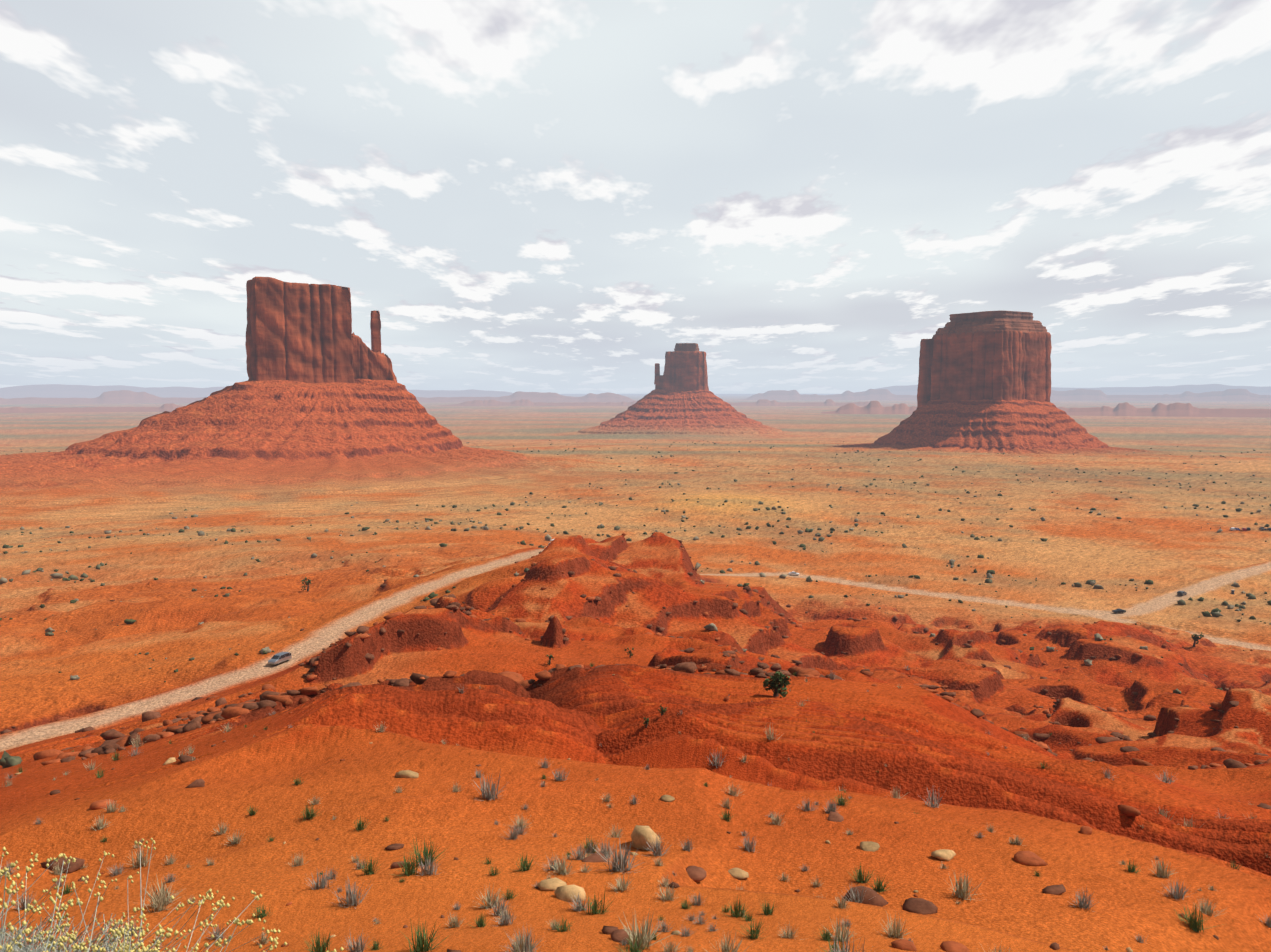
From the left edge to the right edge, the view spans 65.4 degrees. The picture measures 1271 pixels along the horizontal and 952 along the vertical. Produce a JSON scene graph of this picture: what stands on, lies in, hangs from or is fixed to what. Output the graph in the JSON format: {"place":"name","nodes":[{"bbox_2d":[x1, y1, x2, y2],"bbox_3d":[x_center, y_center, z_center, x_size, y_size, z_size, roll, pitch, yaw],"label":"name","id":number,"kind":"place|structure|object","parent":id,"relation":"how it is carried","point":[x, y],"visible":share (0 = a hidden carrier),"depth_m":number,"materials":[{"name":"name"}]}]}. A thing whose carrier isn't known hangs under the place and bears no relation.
{"place":"outdoors","nodes":[
{"label":"outdoors","id":0,"kind":"place"},
{"bbox_2d":[0,384,512,397],"bbox_3d":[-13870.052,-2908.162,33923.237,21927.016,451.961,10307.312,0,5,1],"label":"mesa","id":1,"kind":"structure","parent":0,"point":[58,391],"depth_m":33668.08,"materials":[{"name":"stone"}]},
{"bbox_2d":[0,390,635,403],"bbox_3d":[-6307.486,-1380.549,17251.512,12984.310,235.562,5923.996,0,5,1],"label":"mesa","id":2,"kind":"structure","parent":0,"point":[119,396],"depth_m":17180.74,"materials":[{"name":"grey stone"}]},
{"bbox_2d":[0,394,1270,951],"bbox_3d":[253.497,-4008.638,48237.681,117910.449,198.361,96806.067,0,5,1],"label":"desert ground","id":3,"kind":"structure","parent":0,"point":[910,740],"depth_m":127.45,"materials":[{"name":"orange sand"}]},
{"bbox_2d":[0,403,182,412],"bbox_3d":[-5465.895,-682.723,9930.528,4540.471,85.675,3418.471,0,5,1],"label":"mesa","id":4,"kind":"structure","parent":3,"relation":"on","point":[170,407],"depth_m":9561.23,"materials":[{"name":"stone"}]},
{"bbox_2d":[0,844,273,951],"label":"bush stems","id":5,"kind":"object","parent":3,"relation":"on","point":[27,948],"visible":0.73,"depth_m":2.28,"materials":[{"name":"plant"}]},
{"bbox_2d":[0,838,343,951],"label":"flowers","id":6,"kind":"object","parent":5,"relation":"attached to","point":[27,931],"visible":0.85,"depth_m":2.25,"materials":[{"name":"yellow plant"}]},
{"bbox_2d":[268,652,291,664],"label":"silver minivan","id":7,"kind":"object","parent":3,"relation":"on","point":[278,658],"visible":1,"depth_m":203.16,"materials":[{"name":"grey paint"}]},
{"bbox_2d":[301,577,311,590],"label":"juniper tree","id":8,"kind":"object","parent":3,"relation":"on","point":[306,581],"visible":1,"depth_m":348.25,"materials":[{"name":"green plant"}]},
{"bbox_2d":[0,379,631,526],"bbox_3d":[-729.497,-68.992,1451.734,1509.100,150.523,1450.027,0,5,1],"label":"talus slope","id":9,"kind":"structure","parent":3,"relation":"on","point":[250,448],"depth_m":1333.98,"materials":[{"name":"soil"}]},
{"bbox_2d":[245,277,354,382],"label":"butte","id":10,"kind":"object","parent":9,"relation":"on","point":[300,332],"depth_m":1547.07,"materials":[{"name":"red stone"}]},
{"bbox_2d":[352,332,396,381],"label":"rock shoulder","id":11,"kind":"object","parent":9,"relation":"on","point":[369,363],"visible":0.52,"depth_m":1613.38},
{"bbox_2d":[370,310,380,352],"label":"rock spire","id":12,"kind":"structure","parent":11,"relation":"on","point":[375,324],"depth_m":1646.60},
{"bbox_2d":[547,654,553,664],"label":"juniper tree","id":13,"kind":"object","parent":3,"relation":"on","point":[550,657],"visible":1,"depth_m":131.03,"materials":[{"name":"green plant"}]},
{"bbox_2d":[0,545,1222,768],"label":"desert shrubs","id":14,"kind":"object","parent":3,"relation":"on","point":[6,759],"visible":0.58,"depth_m":289.18,"materials":[{"name":"green plant"}]},
{"bbox_2d":[624,647,633,657],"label":"juniper tree","id":15,"kind":"object","parent":3,"relation":"on","point":[630,653],"visible":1,"depth_m":134.97,"materials":[{"name":"green plant"}]},
{"bbox_2d":[0,532,1270,769],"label":"rocks","id":16,"kind":"object","parent":3,"relation":"on","point":[110,744],"visible":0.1,"depth_m":79.77,"materials":[{"name":"brown stone"}]},
{"bbox_2d":[0,440,1270,624],"bbox_3d":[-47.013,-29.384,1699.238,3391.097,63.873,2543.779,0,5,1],"label":"desert shrubs","id":17,"kind":"object","parent":3,"relation":"on","point":[1215,612],"depth_m":733.67,"materials":[{"name":"green plant"}]},
{"bbox_2d":[1,660,1270,951],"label":"grass tufts","id":18,"kind":"object","parent":3,"relation":"on","point":[161,902],"visible":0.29,"depth_m":21.44,"materials":[{"name":"green plant"}]},
{"bbox_2d":[14,674,1270,951],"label":"foreground stones","id":19,"kind":"object","parent":3,"relation":"on","point":[640,836],"visible":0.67,"depth_m":24.66,"materials":[{"name":"beige stone"}]},
{"bbox_2d":[658,704,667,715],"bbox_3d":[1.294,11.105,46.911,0.467,0.465,0.622,0,5,1],"label":"juniper tree","id":20,"kind":"object","parent":3,"relation":"on","point":[662,710],"visible":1,"depth_m":46.85,"materials":[{"name":"green plant"}]},
{"bbox_2d":[550,389,812,437],"bbox_3d":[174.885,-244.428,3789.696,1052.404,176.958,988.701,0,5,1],"label":"talus slope","id":21,"kind":"structure","parent":3,"relation":"on","point":[682,414],"depth_m":3600.41,"materials":[{"name":"soil"}]},
{"bbox_2d":[655,375,662,388],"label":"mitten shoulder","id":22,"kind":"object","parent":21,"relation":"on","point":[659,382],"visible":0.5,"depth_m":3758.67},
{"bbox_2d":[654,363,659,383],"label":"rock spire","id":23,"kind":"structure","parent":22,"relation":"on","point":[657,368],"depth_m":3775.89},
{"bbox_2d":[663,351,708,390],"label":"butte","id":24,"kind":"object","parent":21,"relation":"on","point":[685,370],"depth_m":3706.72,"materials":[{"name":"red stone"}]},
{"bbox_2d":[674,343,698,350],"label":"butte cap","id":25,"kind":"object","parent":24,"relation":"on","point":[686,346],"visible":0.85,"depth_m":3723.11,"materials":[{"name":"red stone"}]},
{"bbox_2d":[763,671,790,697],"bbox_3d":[8.822,12.958,61.375,1.462,1.703,1.517,-3,6,-28],"label":"juniper tree","id":26,"kind":"object","parent":3,"relation":"on","point":[777,682],"visible":0.98,"depth_m":61.36,"materials":[{"name":"green plant"}]},
{"bbox_2d":[793,399,1211,456],"bbox_3d":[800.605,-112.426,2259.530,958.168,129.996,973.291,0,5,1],"label":"talus slope","id":27,"kind":"structure","parent":3,"relation":"on","point":[1012,428],"depth_m":2107.96,"materials":[{"name":"soil"}]},
{"bbox_2d":[916,339,932,409],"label":"rock buttress","id":28,"kind":"structure","parent":27,"relation":"on","point":[924,379],"depth_m":2289.37,"materials":[{"name":"red stone"}]},
{"bbox_2d":[930,330,1051,401],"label":"butte","id":29,"kind":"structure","parent":27,"relation":"on","point":[1006,365],"depth_m":2165.43,"materials":[{"name":"red stone"}]},
{"bbox_2d":[936,324,1046,333],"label":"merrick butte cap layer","id":30,"kind":"object","parent":29,"relation":"on","point":[991,327],"visible":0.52,"depth_m":2166.95,"materials":[{"name":"stone"}]},
{"bbox_2d":[944,319,1042,328],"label":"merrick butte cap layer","id":31,"kind":"object","parent":30,"relation":"on","point":[950,325],"visible":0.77,"depth_m":2178.12,"materials":[{"name":"stone"}]},
{"bbox_2d":[949,310,1032,321],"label":"butte cap","id":32,"kind":"object","parent":31,"relation":"on","point":[1003,314],"visible":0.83,"depth_m":2181.01,"materials":[{"name":"stone"}]},
{"bbox_2d":[1112,608,1125,612],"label":"car","id":33,"kind":"object","parent":3,"relation":"on","point":[1119,610],"visible":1,"depth_m":483.69,"materials":[{"name":"black paint"}]},
{"bbox_2d":[1177,591,1186,595],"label":"dark grey suv","id":34,"kind":"object","parent":3,"relation":"on","point":[1181,593],"visible":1,"depth_m":521.83,"materials":[{"name":"grey paint"}]},
{"bbox_2d":[1191,632,1203,646],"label":"juniper tree","id":35,"kind":"object","parent":3,"relation":"on","point":[1195,637],"visible":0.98,"depth_m":399.06,"materials":[{"name":"green plant"}]},
{"bbox_2d":[0,0,1270,393],"label":"sky","id":36,"kind":"structure","parent":0,"point":[543,196],"materials":[{"name":"white"}]},
{"bbox_2d":[643,717,648,727],"bbox_3d":[0.499,11.574,46.519,0.340,0.507,0.329,0,5,1],"label":"juniper tree","id":37,"kind":"object","parent":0,"point":[646,721],"visible":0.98,"depth_m":46.47,"materials":[{"name":"green plant"}]},
{"bbox_2d":[438,399,890,405],"bbox_3d":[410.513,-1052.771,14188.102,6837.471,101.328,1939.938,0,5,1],"label":"mesa","id":38,"kind":"structure","parent":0,"point":[760,402],"depth_m":13746.89,"materials":[{"name":"stone"}]},
{"bbox_2d":[739,389,1270,401],"bbox_3d":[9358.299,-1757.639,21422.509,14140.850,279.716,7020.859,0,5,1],"label":"mesa","id":39,"kind":"structure","parent":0,"point":[1100,395],"depth_m":21695.37,"materials":[{"name":"stone"}]},
{"bbox_2d":[821,401,1270,417],"bbox_3d":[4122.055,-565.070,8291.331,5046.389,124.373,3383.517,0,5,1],"label":"mesa","id":40,"kind":"structure","parent":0,"point":[1128,409],"depth_m":7952.17,"materials":[{"name":"stone"}]},
{"bbox_2d":[862,384,1270,394],"bbox_3d":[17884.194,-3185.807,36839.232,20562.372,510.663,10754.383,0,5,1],"label":"mesa","id":41,"kind":"structure","parent":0,"point":[1152,390],"depth_m":36990.41,"materials":[{"name":"grey stone"}]}
]}

